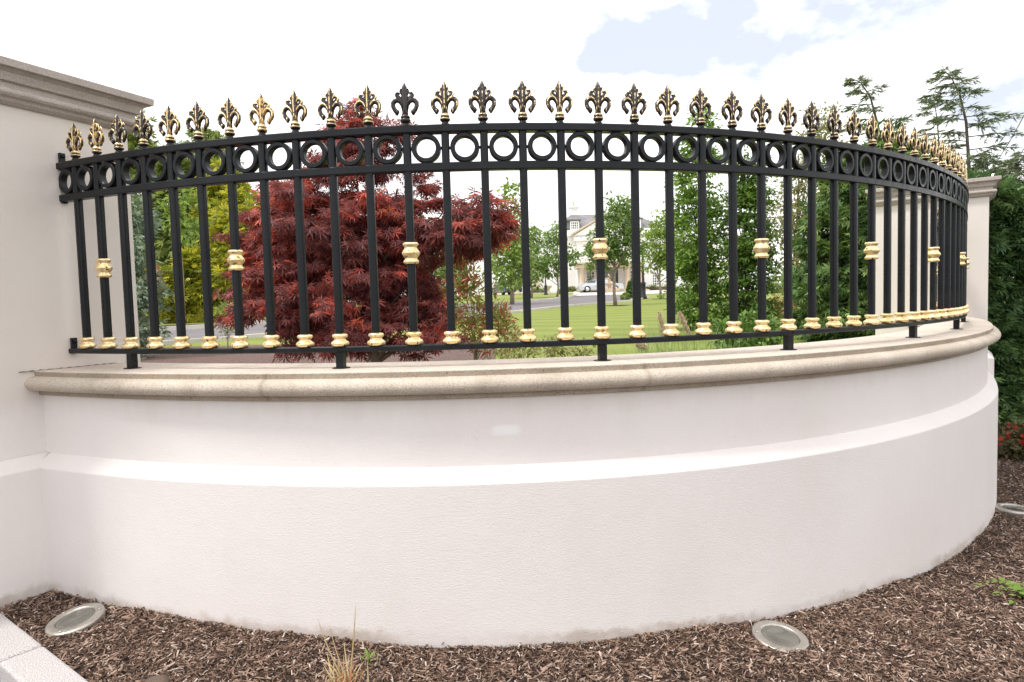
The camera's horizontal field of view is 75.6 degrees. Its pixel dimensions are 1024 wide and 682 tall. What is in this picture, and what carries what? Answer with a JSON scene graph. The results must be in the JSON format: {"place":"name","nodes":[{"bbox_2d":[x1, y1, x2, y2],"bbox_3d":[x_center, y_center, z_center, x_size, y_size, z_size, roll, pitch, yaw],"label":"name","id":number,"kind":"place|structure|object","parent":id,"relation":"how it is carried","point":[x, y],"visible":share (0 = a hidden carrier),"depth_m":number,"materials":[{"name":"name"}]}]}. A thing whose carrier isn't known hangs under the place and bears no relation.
{"place":"outdoors","nodes":[
{"label":"outdoors","id":0,"kind":"place"},
{"bbox_2d":[140,339,495,362],"bbox_3d":[-4.591,0.373,6.625,8.800,0.178,7.200,-2,3,0],"label":"planting bed","id":1,"kind":"object","parent":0,"point":[454,355],"visible":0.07,"depth_m":8.00,"materials":[{"name":"grey concrete"}]},
{"bbox_2d":[131,193,174,358],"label":"blue conifer","id":2,"kind":"object","parent":1,"relation":"on","point":[140,258],"visible":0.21,"depth_m":8.46,"materials":[{"name":"green plant"}]},
{"bbox_2d":[144,265,166,292],"bbox_3d":[-5.413,-0.478,9.984,0.426,1.348,0.390,-2,3,0],"label":"flowering currant","id":3,"kind":"object","parent":1,"relation":"on","point":[159,267],"visible":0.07,"depth_m":10.00,"materials":[{"name":"plant"}]},
{"bbox_2d":[209,97,520,362],"bbox_3d":[-1.139,-0.660,4.966,2.377,2.334,1.655,0,4,31],"label":"japanese maple","id":4,"kind":"object","parent":1,"relation":"on","point":[467,229],"visible":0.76,"depth_m":4.74,"materials":[{"name":"red plant"}]},
{"bbox_2d":[436,253,523,359],"bbox_3d":[-0.243,-0.063,4.563,0.655,1.114,0.482,1,4,33],"label":"photinia shrub","id":5,"kind":"object","parent":1,"relation":"on","point":[474,321],"visible":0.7,"depth_m":4.54,"materials":[{"name":"green plant"}]},
{"bbox_2d":[145,295,631,340],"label":"drive","id":6,"kind":"structure","parent":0,"point":[254,329],"depth_m":24.44,"materials":[{"name":"asphalt"}]},
{"bbox_2d":[139,293,811,358],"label":"lawn","id":7,"kind":"structure","parent":0,"point":[582,321],"depth_m":13.34,"materials":[{"name":"green plant"}]},
{"bbox_2d":[127,110,166,255],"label":"green conifer","id":8,"kind":"object","parent":7,"relation":"on","point":[132,141],"visible":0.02,"depth_m":22.36,"materials":[{"name":"green plant"}]},
{"bbox_2d":[131,139,199,269],"bbox_3d":[-11.003,-3.624,21.770,2.967,6.006,3.154,-2,3,0],"label":"green conifer","id":9,"kind":"object","parent":7,"relation":"on","point":[163,246],"visible":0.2,"depth_m":21.17,"materials":[{"name":"green plant"}]},
{"bbox_2d":[138,264,196,323],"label":"golden conifer","id":10,"kind":"object","parent":7,"relation":"on","point":[164,314],"visible":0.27,"depth_m":19.43,"materials":[{"name":"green plant"}]},
{"bbox_2d":[153,172,212,326],"bbox_3d":[-8.895,-2.503,17.765,1.702,4.287,1.478,-2,3,0],"label":"young tree","id":11,"kind":"object","parent":7,"relation":"on","point":[189,224],"visible":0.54,"depth_m":17.65,"materials":[{"name":"green plant"}]},
{"bbox_2d":[167,243,227,321],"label":"golden conifer","id":12,"kind":"object","parent":7,"relation":"on","point":[191,257],"visible":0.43,"depth_m":19.76,"materials":[{"name":"yellow plant"}]},
{"bbox_2d":[177,125,252,189],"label":"green conifer","id":13,"kind":"object","parent":7,"relation":"on","point":[209,134],"visible":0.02,"depth_m":23.32,"materials":[{"name":"green plant"}]},
{"bbox_2d":[185,157,258,229],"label":"golden conifer","id":14,"kind":"object","parent":7,"relation":"on","point":[214,189],"visible":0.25,"depth_m":20.95,"materials":[{"name":"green plant"}]},
{"bbox_2d":[213,288,234,347],"bbox_3d":[-3.957,-0.261,9.180,0.559,0.963,0.568,-2,3,0],"label":"sapling shrub","id":15,"kind":"object","parent":7,"relation":"on","point":[227,328],"visible":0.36,"depth_m":9.19,"materials":[{"name":"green plant"}]},
{"bbox_2d":[196,184,263,316],"bbox_3d":[-8.120,-2.470,19.861,2.502,4.584,2.499,-2,3,0],"label":"golden conifer","id":16,"kind":"object","parent":7,"relation":"on","point":[219,223],"visible":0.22,"depth_m":19.26,"materials":[{"name":"yellow plant"}]},
{"bbox_2d":[140,292,579,330],"bbox_3d":[-0.595,-2.637,41.822,8.222,1.541,57.831,-1,3,10],"label":"pavement edge","id":17,"kind":"object","parent":7,"relation":"on","point":[188,327],"visible":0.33,"depth_m":17.25,"materials":[{"name":"grey concrete"}]},
{"bbox_2d":[162,296,649,344],"bbox_3d":[1.090,-1.119,22.899,1.337,0.784,30.381,0,4,28],"label":"pavement edge","id":18,"kind":"object","parent":7,"relation":"on","point":[200,340],"visible":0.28,"depth_m":12.14,"materials":[{"name":"grey concrete"}]},
{"bbox_2d":[481,302,521,358],"bbox_3d":[-0.043,0.119,4.403,0.284,0.767,0.294,-3,4,-25],"label":"photinia shrub","id":19,"kind":"object","parent":7,"relation":"on","point":[502,321],"visible":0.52,"depth_m":4.37,"materials":[{"name":"green plant"}]},
{"bbox_2d":[479,176,539,304],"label":"broadleaf tree","id":20,"kind":"object","parent":7,"relation":"on","point":[514,256],"visible":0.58,"depth_m":29.52,"materials":[{"name":"green plant"}]},
{"bbox_2d":[492,327,541,358],"bbox_3d":[0.035,0.216,4.104,0.322,0.617,0.296,1,4,36],"label":"shrub","id":21,"kind":"object","parent":7,"relation":"on","point":[520,355],"visible":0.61,"depth_m":4.09,"materials":[{"name":"green plant"}]},
{"bbox_2d":[501,222,555,297],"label":"lawn tree","id":22,"kind":"object","parent":7,"relation":"on","point":[535,249],"visible":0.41,"depth_m":43.44,"materials":[{"name":"green plant"}]},
{"bbox_2d":[533,287,543,292],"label":"hedge","id":23,"kind":"object","parent":7,"relation":"on","point":[536,290],"visible":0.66,"depth_m":72.81,"materials":[{"name":"green plant"}]},
{"bbox_2d":[532,331,570,357],"bbox_3d":[0.253,0.231,4.019,0.249,0.592,0.234,-3,4,-26],"label":"shrub","id":24,"kind":"object","parent":7,"relation":"on","point":[557,349],"visible":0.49,"depth_m":4.01,"materials":[{"name":"green plant"}]},
{"bbox_2d":[535,220,583,296],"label":"lawn tree","id":25,"kind":"object","parent":7,"relation":"on","point":[555,266],"visible":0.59,"depth_m":45.56,"materials":[{"name":"green plant"}]},
{"bbox_2d":[568,286,577,291],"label":"hedge","id":26,"kind":"object","parent":7,"relation":"on","point":[572,288],"visible":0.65,"depth_m":72.80,"materials":[{"name":"green plant"}]},
{"bbox_2d":[567,337,596,356],"bbox_3d":[0.437,0.247,4.027,0.195,0.549,0.186,-1,3,13],"label":"shrub","id":27,"kind":"object","parent":7,"relation":"on","point":[577,349],"visible":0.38,"depth_m":4.00,"materials":[{"name":"green plant"}]},
{"bbox_2d":[581,190,650,305],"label":"lawn tree","id":28,"kind":"object","parent":7,"relation":"on","point":[619,213],"visible":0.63,"depth_m":24.31,"materials":[{"name":"green plant"}]},
{"bbox_2d":[618,292,630,299],"bbox_3d":[5.626,-2.191,32.956,0.584,0.576,0.571,-4,4,-41],"label":"flower mound","id":29,"kind":"object","parent":7,"relation":"on","point":[626,295],"visible":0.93,"depth_m":32.86,"materials":[{"name":"green plant"}]},
{"bbox_2d":[625,280,631,297],"bbox_3d":[6.675,-2.838,36.888,0.749,1.306,0.780,-2,3,0],"label":"clipped ball","id":30,"kind":"object","parent":7,"relation":"on","point":[628,288],"visible":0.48,"depth_m":36.76,"materials":[{"name":"green plant"}]},
{"bbox_2d":[641,244,646,298],"bbox_3d":[6.716,-3.552,33.864,0.400,2.886,0.400,-2,3,0],"label":"lamp post","id":31,"kind":"object","parent":7,"relation":"on","point":[643,290],"visible":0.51,"depth_m":33.80,"materials":[{"name":"metal"}]},
{"bbox_2d":[628,209,688,298],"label":"lawn tree","id":32,"kind":"object","parent":7,"relation":"on","point":[657,256],"visible":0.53,"depth_m":32.64,"materials":[{"name":"green plant"}]},
{"bbox_2d":[646,283,676,289],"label":"hedge","id":33,"kind":"object","parent":7,"relation":"on","point":[653,287],"visible":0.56,"depth_m":72.81,"materials":[{"name":"green plant"}]},
{"bbox_2d":[656,106,743,329],"bbox_3d":[3.291,-1.872,10.975,1.793,4.139,1.631,-2,3,0],"label":"hornbeam tree","id":34,"kind":"object","parent":7,"relation":"on","point":[686,259],"visible":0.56,"depth_m":10.75,"materials":[{"name":"green plant"}]},
{"bbox_2d":[707,306,782,348],"bbox_3d":[2.345,-0.040,6.484,0.788,0.622,0.782,-2,3,0],"label":"shrub","id":35,"kind":"object","parent":7,"relation":"on","point":[759,341],"visible":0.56,"depth_m":6.36,"materials":[{"name":"green plant"}]},
{"bbox_2d":[707,145,783,330],"bbox_3d":[3.719,-1.427,10.368,1.262,3.342,1.240,-2,3,0],"label":"hornbeam tree","id":36,"kind":"object","parent":7,"relation":"on","point":[747,201],"visible":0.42,"depth_m":10.18,"materials":[{"name":"green plant"}]},
{"bbox_2d":[770,295,796,324],"bbox_3d":[5.782,-0.638,13.977,0.802,0.726,0.830,-2,3,0],"label":"orange shrub","id":37,"kind":"object","parent":7,"relation":"on","point":[781,311],"visible":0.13,"depth_m":13.91,"materials":[{"name":"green plant"}]},
{"bbox_2d":[767,279,806,292],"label":"shrub","id":38,"kind":"object","parent":7,"relation":"on","point":[776,283],"visible":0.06,"depth_m":39.74,"materials":[{"name":"green plant"}]},
{"bbox_2d":[756,99,848,305],"bbox_3d":[6.496,-2.931,14.879,2.161,4.793,1.619,-2,3,-13],"label":"pale tree","id":39,"kind":"object","parent":7,"relation":"on","point":[802,186],"visible":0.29,"depth_m":14.73,"materials":[{"name":"green plant"}]},
{"bbox_2d":[779,116,930,342],"bbox_3d":[4.268,-1.237,8.232,1.827,3.067,1.845,-2,3,0],"label":"dark cypress","id":40,"kind":"object","parent":7,"relation":"on","point":[800,291],"visible":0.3,"depth_m":8.03,"materials":[{"name":"green plant"}]},
{"bbox_2d":[0,422,1023,681],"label":"mulch bed","id":41,"kind":"object","parent":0,"point":[658,644],"visible":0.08,"depth_m":2.45,"materials":[{"name":"brown wood"}]},
{"bbox_2d":[0,613,41,681],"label":"kerb stone","id":42,"kind":"object","parent":41,"relation":"on","point":[15,640],"visible":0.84,"depth_m":2.46,"materials":[{"name":"stone"}]},
{"bbox_2d":[0,647,87,681],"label":"kerb stone","id":43,"kind":"object","parent":41,"relation":"on","point":[41,664],"visible":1,"depth_m":2.28,"materials":[{"name":"stone"}]},
{"bbox_2d":[45,603,105,637],"bbox_3d":[-1.735,1.149,2.639,0.207,0.105,0.207,-7,12,0],"label":"ground uplight","id":44,"kind":"object","parent":41,"relation":"on","point":[78,618],"visible":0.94,"depth_m":2.62,"materials":[{"name":"metal"}]},
{"bbox_2d":[145,675,170,681],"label":"pebble","id":45,"kind":"object","parent":41,"relation":"on","point":[160,678],"visible":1,"depth_m":2.18,"materials":[{"name":"beige stone"}]},
{"bbox_2d":[313,606,370,681],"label":"dry grass tuft","id":46,"kind":"object","parent":41,"relation":"on","point":[340,676],"visible":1,"depth_m":2.21,"materials":[{"name":"plant"}]},
{"bbox_2d":[360,649,375,662],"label":"seedling","id":47,"kind":"object","parent":41,"relation":"on","point":[368,655],"visible":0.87,"depth_m":2.35,"materials":[{"name":"green plant"}]},
{"bbox_2d":[19,316,1000,647],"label":"curved garden wall","id":48,"kind":"structure","parent":41,"relation":"on","point":[511,502],"depth_m":2.58,"materials":[{"name":"paint"}]},
{"bbox_2d":[56,80,969,368],"bbox_3d":[1.550,-0.590,4.109,7.375,1.110,1.837,-3,4,-30],"label":"iron railing","id":49,"kind":"object","parent":48,"relation":"on","point":[942,186],"visible":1,"depth_m":2.73,"materials":[{"name":"black metal"}]},
{"bbox_2d":[752,620,809,651],"bbox_3d":[1.023,1.172,2.531,0.207,0.105,0.207,0,11,-23],"label":"ground uplight","id":50,"kind":"object","parent":41,"relation":"on","point":[777,635],"visible":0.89,"depth_m":2.52,"materials":[{"name":"metal"}]},
{"bbox_2d":[838,167,1023,429],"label":"cypress hedge","id":51,"kind":"object","parent":41,"relation":"on","point":[1006,260],"visible":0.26,"depth_m":6.95,"materials":[{"name":"green plant"}]},
{"bbox_2d":[972,577,1023,603],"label":"fern plant","id":52,"kind":"object","parent":41,"relation":"on","point":[1016,587],"visible":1,"depth_m":2.92,"materials":[{"name":"green plant"}]},
{"bbox_2d":[995,502,1023,517],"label":"ground uplight","id":53,"kind":"object","parent":41,"relation":"on","point":[1012,509],"visible":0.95,"depth_m":4.18,"materials":[{"name":"metal"}]},
{"bbox_2d":[997,427,1023,460],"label":"flowering plant","id":54,"kind":"object","parent":41,"relation":"on","point":[1007,449],"visible":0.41,"depth_m":5.68,"materials":[{"name":"green plant"}]},
{"bbox_2d":[998,415,1023,435],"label":"flowering plant","id":55,"kind":"object","parent":41,"relation":"on","point":[1009,426],"visible":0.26,"depth_m":6.30,"materials":[{"name":"green plant"}]},
{"bbox_2d":[1001,430,1023,459],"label":"flowering plant","id":56,"kind":"object","parent":41,"relation":"on","point":[1019,447],"visible":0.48,"depth_m":5.70,"materials":[{"name":"green plant"}]},
{"bbox_2d":[0,0,1023,295],"label":"sky","id":57,"kind":"structure","parent":0,"point":[177,54],"materials":[{"name":"white"}]},
{"bbox_2d":[455,293,573,303],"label":"island lawn","id":58,"kind":"structure","parent":0,"point":[520,297],"depth_m":47.83,"materials":[{"name":"green plant"}]},
{"bbox_2d":[492,282,521,294],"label":"parked car","id":59,"kind":"object","parent":58,"relation":"on","point":[504,292],"visible":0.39,"depth_m":64.49,"materials":[{"name":"grey paint"}]},
{"bbox_2d":[544,255,547,294],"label":"lamp post","id":60,"kind":"object","parent":58,"relation":"on","point":[545,289],"visible":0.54,"depth_m":57.73,"materials":[{"name":"metal"}]},
{"bbox_2d":[420,287,771,298],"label":"forecourt pavement","id":61,"kind":"structure","parent":0,"point":[620,292],"depth_m":59.45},
{"bbox_2d":[547,285,551,293],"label":"stone urn","id":62,"kind":"object","parent":61,"relation":"on","point":[548,288],"visible":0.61,"depth_m":62.58,"materials":[{"name":"stone"}]},
{"bbox_2d":[577,279,623,292],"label":"parked car","id":63,"kind":"object","parent":61,"relation":"on","point":[589,285],"visible":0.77,"depth_m":67.42,"materials":[{"name":"silver metal"}]},
{"bbox_2d":[605,274,619,292],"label":"fountain","id":64,"kind":"object","parent":61,"relation":"on","point":[609,284],"visible":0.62,"depth_m":63.17,"materials":[{"name":"stone"}]},
{"bbox_2d":[614,320,691,353],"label":"pampas grass","id":65,"kind":"object","parent":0,"point":[642,346],"depth_m":4.70,"materials":[{"name":"plant"}]},
{"bbox_2d":[631,310,704,352],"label":"pampas grass","id":66,"kind":"object","parent":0,"point":[685,326],"depth_m":5.19,"materials":[{"name":"plant"}]},
{"bbox_2d":[681,320,763,350],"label":"pampas grass","id":67,"kind":"object","parent":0,"point":[711,347],"depth_m":5.01,"materials":[{"name":"green plant"}]},
{"bbox_2d":[998,116,1023,159],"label":"overhead cable","id":68,"kind":"object","parent":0,"point":[1011,137],"visible":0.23,"depth_m":14.26,"materials":[{"name":"rubber"}]},
{"bbox_3d":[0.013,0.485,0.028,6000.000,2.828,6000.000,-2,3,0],"label":"ground","id":69,"kind":"structure","parent":0,"visible":0},
{"bbox_2d":[0,55,153,609],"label":"gate pier","id":70,"kind":"structure","parent":69,"relation":"on","point":[42,110],"depth_m":2.93,"materials":[{"name":"paint"}]},
{"bbox_2d":[433,264,467,295],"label":"background tree","id":71,"kind":"object","parent":69,"relation":"on","point":[440,273],"visible":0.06,"depth_m":87.57,"materials":[{"name":"green plant"}]},
{"bbox_2d":[468,201,741,294],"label":"mansion","id":72,"kind":"structure","parent":69,"relation":"on","point":[579,226],"depth_m":74.62,"materials":[{"name":"paint"}]},
{"bbox_2d":[586,271,594,280],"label":"window","id":73,"kind":"structure","parent":72,"relation":"in","point":[592,274],"depth_m":74.15,"materials":[{"name":"grey glass"}]},
{"bbox_2d":[605,270,617,282],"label":"door","id":74,"kind":"structure","parent":72,"relation":"in","point":[612,271],"depth_m":74.15,"materials":[{"name":"grey glass"}]},
{"bbox_2d":[624,270,631,282],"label":"window","id":75,"kind":"structure","parent":72,"relation":"in","point":[624,270],"depth_m":74.15,"materials":[{"name":"white glass"}]},
{"bbox_2d":[652,271,661,285],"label":"window","id":76,"kind":"structure","parent":72,"relation":"in","point":[655,281],"depth_m":74.68,"materials":[{"name":"white glass"}]},
{"bbox_2d":[839,74,914,144],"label":"leylandii tree","id":77,"kind":"object","parent":69,"relation":"on","point":[868,108],"visible":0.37,"depth_m":9.00,"materials":[{"name":"green plant"}]},
{"bbox_2d":[865,175,1001,376],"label":"gate pier","id":78,"kind":"structure","parent":69,"relation":"on","point":[982,192],"depth_m":6.55,"materials":[{"name":"paint"}]},
{"bbox_2d":[915,94,965,161],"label":"leylandii tree","id":79,"kind":"object","parent":69,"relation":"on","point":[930,112],"visible":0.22,"depth_m":9.40,"materials":[{"name":"green plant"}]},
{"bbox_2d":[915,66,1023,183],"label":"leylandii tree","id":80,"kind":"object","parent":69,"relation":"on","point":[959,92],"visible":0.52,"depth_m":8.80,"materials":[{"name":"green plant"}]},
{"bbox_2d":[966,151,1023,275],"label":"leylandii tree","id":81,"kind":"object","parent":69,"relation":"on","point":[979,165],"visible":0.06,"depth_m":8.47,"materials":[{"name":"green plant"}]},
{"bbox_2d":[991,151,1023,297],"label":"leylandii tree","id":82,"kind":"object","parent":69,"relation":"on","point":[1015,161],"visible":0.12,"depth_m":8.29,"materials":[{"name":"green plant"}]}
]}

